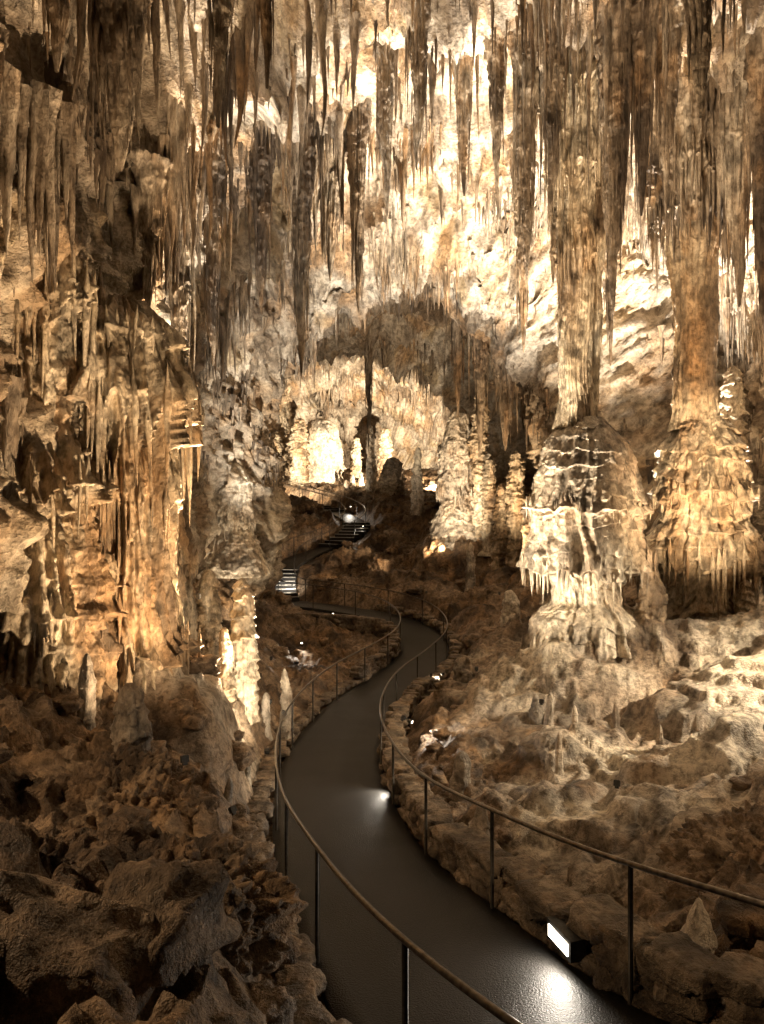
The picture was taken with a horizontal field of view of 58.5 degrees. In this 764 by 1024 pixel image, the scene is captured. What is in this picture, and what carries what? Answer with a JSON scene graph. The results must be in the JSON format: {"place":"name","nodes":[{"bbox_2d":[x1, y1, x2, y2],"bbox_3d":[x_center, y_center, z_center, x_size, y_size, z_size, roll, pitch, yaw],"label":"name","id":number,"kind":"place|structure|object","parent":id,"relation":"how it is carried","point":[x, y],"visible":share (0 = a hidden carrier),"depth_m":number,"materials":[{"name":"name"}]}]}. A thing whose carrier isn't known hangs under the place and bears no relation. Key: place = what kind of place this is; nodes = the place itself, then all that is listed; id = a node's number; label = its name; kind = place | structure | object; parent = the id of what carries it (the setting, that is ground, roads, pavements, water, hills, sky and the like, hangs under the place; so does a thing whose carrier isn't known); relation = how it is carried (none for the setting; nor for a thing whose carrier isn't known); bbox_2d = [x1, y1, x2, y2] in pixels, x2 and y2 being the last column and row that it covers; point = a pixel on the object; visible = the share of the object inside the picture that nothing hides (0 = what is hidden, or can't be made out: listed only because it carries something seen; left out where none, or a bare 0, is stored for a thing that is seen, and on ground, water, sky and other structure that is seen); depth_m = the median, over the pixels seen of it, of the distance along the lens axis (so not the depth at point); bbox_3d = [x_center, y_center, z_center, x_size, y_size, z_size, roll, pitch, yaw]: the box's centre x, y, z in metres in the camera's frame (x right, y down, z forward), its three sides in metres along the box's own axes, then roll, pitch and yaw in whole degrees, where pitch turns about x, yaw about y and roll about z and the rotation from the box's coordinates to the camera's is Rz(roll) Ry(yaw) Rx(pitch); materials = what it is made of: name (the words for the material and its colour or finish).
{"place":"outdoors","nodes":[
{"label":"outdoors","id":0,"kind":"place"},
{"bbox_2d":[0,467,763,1023],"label":"cave floor","id":1,"kind":"structure","parent":0,"point":[74,943],"depth_m":10.39,"materials":[{"name":"stone"}]},
{"bbox_2d":[9,811,103,878],"bbox_3d":[-2.574,2.962,4.888,1.919,1.606,1.485,0,0,0],"label":"boulder","id":2,"kind":"object","parent":1,"relation":"on","point":[71,846],"visible":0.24,"depth_m":4.97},
{"bbox_2d":[0,231,128,713],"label":"flowstone column","id":3,"kind":"structure","parent":1,"relation":"on","point":[64,623],"depth_m":9.63,"materials":[{"name":"stone"}]},
{"bbox_2d":[76,653,96,730],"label":"stalagmite","id":4,"kind":"object","parent":1,"relation":"on","point":[86,683],"visible":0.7,"depth_m":8.93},
{"bbox_2d":[82,433,135,664],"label":"flowstone column","id":5,"kind":"structure","parent":1,"relation":"on","point":[119,584],"depth_m":10.36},
{"bbox_2d":[110,682,152,752],"bbox_3d":[-2.867,2.755,8.030,0.870,1.513,0.755,0,0,0],"label":"stalagmite","id":6,"kind":"object","parent":1,"relation":"on","point":[132,724],"visible":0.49,"depth_m":7.88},
{"bbox_2d":[62,293,204,693],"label":"flowstone column","id":7,"kind":"structure","parent":1,"relation":"on","point":[133,392],"depth_m":10.51,"materials":[{"name":"stone"}]},
{"bbox_2d":[59,742,221,832],"bbox_3d":[-2.600,3.227,6.822,1.939,1.730,1.772,0,0,0],"label":"boulder","id":8,"kind":"object","parent":1,"relation":"on","point":[106,784],"visible":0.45,"depth_m":6.62,"materials":[{"name":"stone"}]},
{"bbox_2d":[180,754,188,765],"bbox_3d":[-2.193,2.758,7.591,0.080,0.105,0.060,0,-11,-36],"label":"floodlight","id":9,"kind":"object","parent":1,"relation":"on","point":[184,759],"visible":1,"depth_m":7.57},
{"bbox_2d":[177,450,199,640],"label":"flowstone column","id":10,"kind":"structure","parent":1,"relation":"on","point":[189,563],"depth_m":15.33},
{"bbox_2d":[193,589,197,633],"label":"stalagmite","id":11,"kind":"object","parent":1,"relation":"on","point":[194,593],"visible":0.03,"depth_m":16.93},
{"bbox_2d":[195,593,200,598],"bbox_3d":[-3.394,1.559,12.620,0.080,0.105,0.060,0,19,16],"label":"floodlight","id":12,"kind":"object","parent":1,"relation":"on","point":[198,595],"visible":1,"depth_m":12.59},
{"bbox_2d":[195,569,222,668],"bbox_3d":[-4.013,2.598,16.015,0.791,2.501,0.832,0,0,0],"label":"stalagmite","id":13,"kind":"object","parent":1,"relation":"on","point":[209,611],"visible":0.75,"depth_m":15.79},
{"bbox_2d":[133,825,308,984],"bbox_3d":[-1.650,3.215,5.159,2.184,1.476,1.770,0,0,0],"label":"boulder","id":14,"kind":"object","parent":1,"relation":"on","point":[264,904],"visible":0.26,"depth_m":5.11,"materials":[{"name":"stone"}]},
{"bbox_2d":[217,627,236,702],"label":"stalagmite","id":15,"kind":"object","parent":1,"relation":"on","point":[226,676],"visible":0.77,"depth_m":13.40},
{"bbox_2d":[223,777,232,803],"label":"stalagmite","id":16,"kind":"object","parent":1,"relation":"on","point":[228,793],"visible":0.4,"depth_m":9.96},
{"bbox_2d":[228,805,236,815],"bbox_3d":[-1.873,3.752,8.578,0.060,0.105,0.080,-41,-25,31],"label":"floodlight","id":17,"kind":"object","parent":1,"relation":"on","point":[232,810],"visible":1,"depth_m":8.56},
{"bbox_2d":[195,463,270,578],"bbox_3d":[-5.381,0.195,24.057,2.948,4.019,2.986,0,0,0],"label":"stalagmite","id":18,"kind":"object","parent":1,"relation":"on","point":[235,551],"visible":0.59,"depth_m":23.21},
{"bbox_2d":[229,578,260,724],"bbox_3d":[-2.838,2.818,13.971,0.725,2.929,0.748,0,0,-38],"label":"stalagmite","id":19,"kind":"object","parent":1,"relation":"on","point":[243,634],"visible":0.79,"depth_m":13.81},
{"bbox_2d":[261,692,272,740],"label":"stalagmite","id":20,"kind":"object","parent":1,"relation":"on","point":[265,709],"visible":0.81,"depth_m":14.42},
{"bbox_2d":[264,748,269,754],"bbox_3d":[-1.979,4.121,11.745,0.080,0.060,0.105,0,19,-21],"label":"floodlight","id":21,"kind":"object","parent":1,"relation":"on","point":[266,751],"visible":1,"depth_m":11.73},
{"bbox_2d":[273,431,284,481],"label":"stalagmite","id":22,"kind":"object","parent":1,"relation":"on","point":[277,440],"visible":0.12,"depth_m":51.45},
{"bbox_2d":[279,668,294,746],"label":"stalagmite","id":23,"kind":"object","parent":1,"relation":"on","point":[286,697],"visible":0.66,"depth_m":14.90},
{"bbox_2d":[275,569,299,600],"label":"stone stairs","id":24,"kind":"structure","parent":1,"relation":"on","point":[285,588],"depth_m":32.53,"materials":[{"name":"concrete"}]},
{"bbox_2d":[286,418,310,485],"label":"stalagmite","id":25,"kind":"object","parent":1,"relation":"on","point":[298,443],"visible":0.87,"depth_m":50.50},
{"bbox_2d":[247,679,361,1023],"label":"stone curb","id":26,"kind":"structure","parent":1,"relation":"on","point":[302,980],"depth_m":8.12,"materials":[{"name":"stone"}]},
{"bbox_2d":[245,766,251,786],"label":"stalagmite","id":27,"kind":"object","parent":26,"relation":"on","point":[247,771],"visible":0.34,"depth_m":11.45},
{"bbox_2d":[281,507,363,568],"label":"footpath","id":28,"kind":"structure","parent":1,"relation":"on","point":[302,558],"depth_m":36.66,"materials":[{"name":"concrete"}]},
{"bbox_2d":[319,504,345,511],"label":"stone stairs","id":29,"kind":"structure","parent":28,"relation":"on","point":[333,510],"depth_m":43.98,"materials":[{"name":"concrete"}]},
{"bbox_2d":[307,418,346,483],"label":"stalagmite","id":30,"kind":"object","parent":1,"relation":"on","point":[325,457],"visible":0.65,"depth_m":50.67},
{"bbox_2d":[295,612,388,668],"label":"stone wall","id":31,"kind":"structure","parent":1,"relation":"on","point":[377,627],"depth_m":26.63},
{"bbox_2d":[319,522,370,548],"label":"stone stairs","id":32,"kind":"structure","parent":1,"relation":"on","point":[346,533],"depth_m":38.95,"materials":[{"name":"concrete"}]},
{"bbox_2d":[350,474,355,486],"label":"stalagmite","id":33,"kind":"object","parent":1,"relation":"on","point":[352,480],"visible":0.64,"depth_m":49.88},
{"bbox_2d":[348,438,363,479],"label":"stalagmite","id":34,"kind":"object","parent":1,"relation":"on","point":[356,457],"visible":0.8,"depth_m":53.65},
{"bbox_2d":[358,472,364,488],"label":"stalagmite","id":35,"kind":"object","parent":1,"relation":"on","point":[361,484],"visible":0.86,"depth_m":49.85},
{"bbox_2d":[364,424,376,492],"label":"stalagmite","id":36,"kind":"object","parent":1,"relation":"on","point":[371,482],"visible":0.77,"depth_m":45.75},
{"bbox_2d":[349,621,400,681],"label":"stone curb","id":37,"kind":"structure","parent":1,"relation":"on","point":[357,672],"depth_m":22.30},
{"bbox_2d":[0,482,763,1023],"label":"boulders","id":38,"kind":"object","parent":1,"relation":"on","point":[182,906],"visible":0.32,"depth_m":5.30,"materials":[{"name":"stone"}]},
{"bbox_2d":[376,428,393,476],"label":"stalagmite","id":39,"kind":"object","parent":1,"relation":"on","point":[385,449],"visible":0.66,"depth_m":54.60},
{"bbox_2d":[375,457,406,495],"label":"stalagmite","id":40,"kind":"object","parent":1,"relation":"on","point":[392,480],"visible":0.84,"depth_m":44.43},
{"bbox_2d":[410,447,424,515],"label":"stalagmite","id":41,"kind":"object","parent":1,"relation":"on","point":[417,494],"visible":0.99,"depth_m":39.76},
{"bbox_2d":[375,604,462,682],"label":"stone curb","id":42,"kind":"structure","parent":1,"relation":"on","point":[455,650],"depth_m":25.85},
{"bbox_2d":[423,406,480,549],"bbox_3d":[3.880,-1.399,33.838,4.022,7.744,3.821,0,0,36],"label":"stalagmite","id":43,"kind":"object","parent":1,"relation":"on","point":[451,521],"visible":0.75,"depth_m":33.19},
{"bbox_2d":[449,751,470,801],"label":"stalagmite","id":44,"kind":"object","parent":1,"relation":"on","point":[459,780],"visible":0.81,"depth_m":10.89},
{"bbox_2d":[452,655,475,682],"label":"stalagmite","id":45,"kind":"object","parent":1,"relation":"on","point":[463,669],"visible":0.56,"depth_m":18.82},
{"bbox_2d":[464,542,475,591],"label":"stalagmite","id":46,"kind":"object","parent":1,"relation":"on","point":[470,580],"visible":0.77,"depth_m":28.85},
{"bbox_2d":[272,601,671,1023],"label":"footpath","id":47,"kind":"structure","parent":1,"relation":"on","point":[338,795],"depth_m":7.12,"materials":[{"name":"asphalt"}]},
{"bbox_2d":[275,484,521,1023],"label":"handrail","id":48,"kind":"object","parent":47,"relation":"on","point":[499,1013],"visible":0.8,"depth_m":5.43,"materials":[{"name":"metal"}]},
{"bbox_2d":[468,802,489,836],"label":"stalagmite","id":49,"kind":"object","parent":1,"relation":"on","point":[479,820],"visible":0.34,"depth_m":8.43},
{"bbox_2d":[467,395,491,536],"bbox_3d":[4.798,-2.304,32.987,1.506,7.014,1.614,0,0,-35],"label":"stalagmite","id":50,"kind":"object","parent":1,"relation":"on","point":[477,464],"visible":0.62,"depth_m":32.66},
{"bbox_2d":[477,457,497,556],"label":"stalagmite","id":51,"kind":"object","parent":1,"relation":"on","point":[489,486],"visible":0.73,"depth_m":31.72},
{"bbox_2d":[489,483,509,569],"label":"stalagmite","id":52,"kind":"object","parent":1,"relation":"on","point":[499,545],"visible":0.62,"depth_m":30.70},
{"bbox_2d":[500,590,522,626],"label":"stalagmite","id":53,"kind":"object","parent":1,"relation":"on","point":[510,610],"visible":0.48,"depth_m":23.79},
{"bbox_2d":[503,451,525,567],"bbox_3d":[5.859,0.023,29.996,1.298,5.443,1.458,0,0,0],"label":"stalagmite","id":54,"kind":"object","parent":1,"relation":"on","point":[514,496],"visible":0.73,"depth_m":29.70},
{"bbox_2d":[283,481,763,1004],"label":"handrail","id":55,"kind":"object","parent":1,"relation":"on","point":[631,865],"visible":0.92,"depth_m":6.31,"materials":[{"name":"metal"}]},
{"bbox_2d":[519,496,535,586],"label":"stalagmite","id":56,"kind":"object","parent":1,"relation":"on","point":[525,529],"visible":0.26,"depth_m":26.80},
{"bbox_2d":[528,694,543,724],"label":"stalagmite","id":57,"kind":"object","parent":1,"relation":"on","point":[536,711],"visible":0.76,"depth_m":13.91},
{"bbox_2d":[539,576,551,605],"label":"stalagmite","id":58,"kind":"object","parent":1,"relation":"on","point":[547,596],"visible":0.09,"depth_m":21.80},
{"bbox_2d":[544,692,553,725],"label":"stalagmite","id":59,"kind":"object","parent":1,"relation":"on","point":[549,715],"visible":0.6,"depth_m":12.95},
{"bbox_2d":[554,731,563,774],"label":"stalagmite","id":60,"kind":"object","parent":1,"relation":"on","point":[558,761],"visible":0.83,"depth_m":11.45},
{"bbox_2d":[377,676,763,1023],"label":"stone curb","id":61,"kind":"structure","parent":1,"relation":"on","point":[680,977],"depth_m":5.53,"materials":[{"name":"stone"}]},
{"bbox_2d":[547,915,585,963],"bbox_3d":[1.512,3.514,5.630,0.147,0.170,0.360,0,0,-17],"label":"kerb lamp","id":62,"kind":"object","parent":61,"relation":"attached to","point":[569,944],"visible":1,"depth_m":5.54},
{"bbox_2d":[571,705,578,722],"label":"stalagmite","id":63,"kind":"object","parent":1,"relation":"on","point":[574,716],"visible":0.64,"depth_m":12.46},
{"bbox_2d":[516,416,656,662],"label":"limestone column","id":64,"kind":"structure","parent":1,"relation":"on","point":[585,510],"depth_m":15.06,"materials":[{"name":"stone"}]},
{"bbox_2d":[536,46,603,429],"bbox_3d":[4.528,-6.661,16.028,2.666,9.412,2.497,0,0,-33],"label":"shaft","id":65,"kind":"object","parent":64,"relation":"on","point":[574,247],"visible":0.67,"depth_m":15.62,"materials":[{"name":"stone"}]},
{"bbox_2d":[591,190,605,415],"bbox_3d":[5.008,-6.786,16.171,1.365,9.162,1.460,0,0,0],"label":"side shaft","id":66,"kind":"object","parent":64,"relation":"on","point":[598,306],"visible":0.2,"depth_m":16.04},
{"bbox_2d":[610,702,619,728],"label":"stalagmite","id":67,"kind":"object","parent":1,"relation":"on","point":[615,720],"visible":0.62,"depth_m":12.95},
{"bbox_2d":[613,780,619,788],"bbox_3d":[3.090,3.581,8.978,0.080,0.105,0.060,0,-23,25],"label":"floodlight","id":68,"kind":"object","parent":1,"relation":"on","point":[616,784],"visible":1,"depth_m":8.95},
{"bbox_2d":[639,530,645,588],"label":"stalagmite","id":69,"kind":"object","parent":1,"relation":"on","point":[644,532],"visible":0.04,"depth_m":17.74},
{"bbox_2d":[633,567,667,622],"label":"stalagmite","id":70,"kind":"object","parent":1,"relation":"on","point":[651,601],"visible":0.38,"depth_m":15.11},
{"bbox_2d":[656,725,663,744],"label":"stalagmite","id":71,"kind":"object","parent":1,"relation":"on","point":[659,739],"visible":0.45,"depth_m":11.46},
{"bbox_2d":[633,415,763,619],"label":"limestone column","id":72,"kind":"structure","parent":1,"relation":"on","point":[704,540],"depth_m":16.18,"materials":[{"name":"stone"}]},
{"bbox_2d":[664,213,722,431],"bbox_3d":[7.757,-4.592,17.024,1.395,5.099,1.363,0,0,36],"label":"shaft","id":73,"kind":"object","parent":72,"relation":"on","point":[693,271],"visible":0.96,"depth_m":16.59,"materials":[{"name":"stone"}]},
{"bbox_2d":[680,898,717,953],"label":"stalagmite","id":74,"kind":"object","parent":1,"relation":"on","point":[697,928],"visible":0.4,"depth_m":5.14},
{"bbox_2d":[656,800,763,883],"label":"boulder","id":75,"kind":"object","parent":1,"relation":"on","point":[706,845],"visible":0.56,"depth_m":7.21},
{"bbox_2d":[719,366,752,465],"bbox_3d":[10.729,-0.960,20.982,1.359,7.082,1.324,0,0,-17],"label":"stalagmite","id":76,"kind":"object","parent":1,"relation":"on","point":[733,395],"visible":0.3,"depth_m":20.77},
{"bbox_2d":[733,580,756,613],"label":"stalagmite","id":77,"kind":"object","parent":1,"relation":"on","point":[747,603],"visible":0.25,"depth_m":15.86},
{"bbox_2d":[0,0,763,685],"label":"cave wall","id":78,"kind":"structure","parent":0,"point":[636,386],"depth_m":23.21,"materials":[{"name":"stone"}]},
{"bbox_2d":[32,0,85,72],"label":"hanging stalactite cluster","id":79,"kind":"object","parent":78,"relation":"hanging from","point":[56,12],"visible":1,"depth_m":7.96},
{"bbox_2d":[72,0,170,171],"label":"hanging stalactite cluster","id":80,"kind":"object","parent":78,"relation":"hanging from","point":[117,30],"visible":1,"depth_m":8.65,"materials":[{"name":"stone"}]},
{"bbox_2d":[126,134,173,306],"bbox_3d":[-4.087,-5.002,11.997,0.960,3.022,0.970,0,0,38],"label":"hanging stalactite cluster","id":81,"kind":"object","parent":78,"relation":"hanging from","point":[149,206],"visible":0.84,"depth_m":11.80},
{"bbox_2d":[168,186,201,364],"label":"hanging stalactite cluster","id":82,"kind":"object","parent":78,"relation":"hanging from","point":[179,305],"visible":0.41,"depth_m":13.38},
{"bbox_2d":[202,125,234,365],"bbox_3d":[-3.762,-6.087,14.973,1.120,5.743,0.926,0,0,0],"label":"hanging stalactite cluster","id":83,"kind":"object","parent":78,"relation":"hanging from","point":[213,253],"visible":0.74,"depth_m":14.91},
{"bbox_2d":[207,0,232,127],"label":"hanging stalactite cluster","id":84,"kind":"object","parent":78,"relation":"hanging from","point":[219,20],"visible":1,"depth_m":7.95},
{"bbox_2d":[247,121,276,313],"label":"hanging stalactite cluster","id":85,"kind":"object","parent":78,"relation":"hanging from","point":[258,181],"visible":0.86,"depth_m":15.83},
{"bbox_2d":[256,0,273,88],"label":"hanging stalactite cluster","id":86,"kind":"object","parent":78,"relation":"hanging from","point":[264,12],"visible":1,"depth_m":8.56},
{"bbox_2d":[277,384,293,475],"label":"stalagmite","id":87,"kind":"object","parent":78,"relation":"on","point":[284,426],"visible":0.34,"depth_m":53.30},
{"bbox_2d":[281,110,322,375],"bbox_3d":[-2.124,-7.760,17.979,1.307,8.320,1.287,0,0,0],"label":"hanging stalactite cluster","id":88,"kind":"object","parent":78,"relation":"hanging from","point":[301,235],"visible":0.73,"depth_m":17.84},
{"bbox_2d":[313,152,347,280],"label":"hanging stalactite cluster","id":89,"kind":"object","parent":78,"relation":"hanging from","point":[329,221],"visible":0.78,"depth_m":20.84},
{"bbox_2d":[341,97,371,311],"bbox_3d":[-0.727,-9.220,19.993,1.015,6.727,1.006,0,0,0],"label":"hanging stalactite cluster","id":90,"kind":"object","parent":78,"relation":"hanging from","point":[358,136],"visible":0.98,"depth_m":19.85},
{"bbox_2d":[365,359,372,450],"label":"hanging stalactite cluster","id":91,"kind":"object","parent":78,"relation":"hanging from","point":[368,387],"visible":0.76,"depth_m":43.91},
{"bbox_2d":[0,0,763,499],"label":"stalactites","id":92,"kind":"object","parent":78,"relation":"hanging from","point":[50,110],"visible":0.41,"depth_m":13.93,"materials":[{"name":"stone"}]},
{"bbox_2d":[372,41,398,215],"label":"hanging stalactite cluster","id":93,"kind":"object","parent":78,"relation":"hanging from","point":[386,72],"visible":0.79,"depth_m":15.87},
{"bbox_2d":[405,0,431,169],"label":"hanging stalactite cluster","id":94,"kind":"object","parent":78,"relation":"hanging from","point":[419,81],"visible":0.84,"depth_m":14.90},
{"bbox_2d":[445,308,464,417],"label":"hanging stalactite cluster","id":95,"kind":"object","parent":78,"relation":"hanging from","point":[456,333],"visible":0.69,"depth_m":29.91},
{"bbox_2d":[449,54,478,195],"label":"hanging stalactite cluster","id":96,"kind":"object","parent":78,"relation":"hanging from","point":[464,104],"visible":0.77,"depth_m":16.91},
{"bbox_2d":[467,332,489,456],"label":"hanging stalactite cluster","id":97,"kind":"object","parent":78,"relation":"hanging from","point":[480,354],"visible":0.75,"depth_m":28.82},
{"bbox_2d":[482,34,507,189],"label":"hanging stalactite cluster","id":98,"kind":"object","parent":78,"relation":"hanging from","point":[495,61],"visible":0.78,"depth_m":15.89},
{"bbox_2d":[490,357,518,450],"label":"hanging stalactite cluster","id":99,"kind":"object","parent":78,"relation":"hanging from","point":[504,409],"visible":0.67,"depth_m":27.88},
{"bbox_2d":[507,130,537,352],"bbox_3d":[4.463,-8.887,21.989,1.210,7.501,1.217,0,0,0],"label":"hanging stalactite cluster","id":100,"kind":"object","parent":78,"relation":"hanging from","point":[522,292],"visible":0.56,"depth_m":21.91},
{"bbox_2d":[504,25,546,267],"bbox_3d":[3.274,-8.658,15.502,1.204,6.220,1.212,0,0,0],"label":"hanging stalactite cluster","id":101,"kind":"object","parent":78,"relation":"hanging from","point":[525,108],"visible":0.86,"depth_m":15.36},
{"bbox_2d":[536,24,574,215],"bbox_3d":[3.737,-9.117,14.975,1.072,5.201,1.125,0,0,-43],"label":"hanging stalactite cluster","id":102,"kind":"object","parent":78,"relation":"hanging from","point":[551,97],"visible":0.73,"depth_m":14.87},
{"bbox_2d":[584,0,634,306],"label":"hanging stalactite cluster","id":103,"kind":"object","parent":78,"relation":"hanging from","point":[615,111],"visible":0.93,"depth_m":14.59,"materials":[{"name":"stone"}]},
{"bbox_2d":[604,252,616,365],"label":"hanging stalactite cluster","id":104,"kind":"object","parent":78,"relation":"hanging from","point":[610,311],"visible":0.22,"depth_m":20.95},
{"bbox_2d":[622,0,667,215],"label":"hanging stalactite cluster","id":105,"kind":"object","parent":78,"relation":"hanging from","point":[644,16],"visible":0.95,"depth_m":14.37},
{"bbox_2d":[655,0,684,182],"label":"hanging stalactite cluster","id":106,"kind":"object","parent":78,"relation":"hanging from","point":[675,19],"visible":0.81,"depth_m":14.85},
{"bbox_2d":[644,77,746,277],"bbox_3d":[7.769,-8.518,17.063,3.458,5.437,3.347,0,0,0],"label":"column top","id":107,"kind":"object","parent":78,"relation":"attached to","point":[686,193],"visible":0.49,"depth_m":16.21,"materials":[{"name":"stone"}]},
{"bbox_2d":[703,88,722,203],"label":"hanging stalactite cluster","id":108,"kind":"object","parent":107,"relation":"hanging from","point":[708,130],"visible":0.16,"depth_m":15.91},
{"bbox_2d":[709,76,751,306],"bbox_3d":[8.095,-7.699,15.531,1.400,6.083,1.233,0,0,-34],"label":"hanging stalactite cluster","id":109,"kind":"object","parent":107,"relation":"hanging from","point":[732,175],"visible":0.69,"depth_m":15.39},
{"bbox_2d":[681,0,734,117],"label":"hanging stalactite cluster","id":110,"kind":"object","parent":78,"relation":"hanging from","point":[698,16],"visible":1,"depth_m":9.90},
{"bbox_2d":[743,26,763,326],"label":"hanging stalactite cluster","id":111,"kind":"object","parent":78,"relation":"hanging from","point":[753,73],"visible":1,"depth_m":14.39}
]}

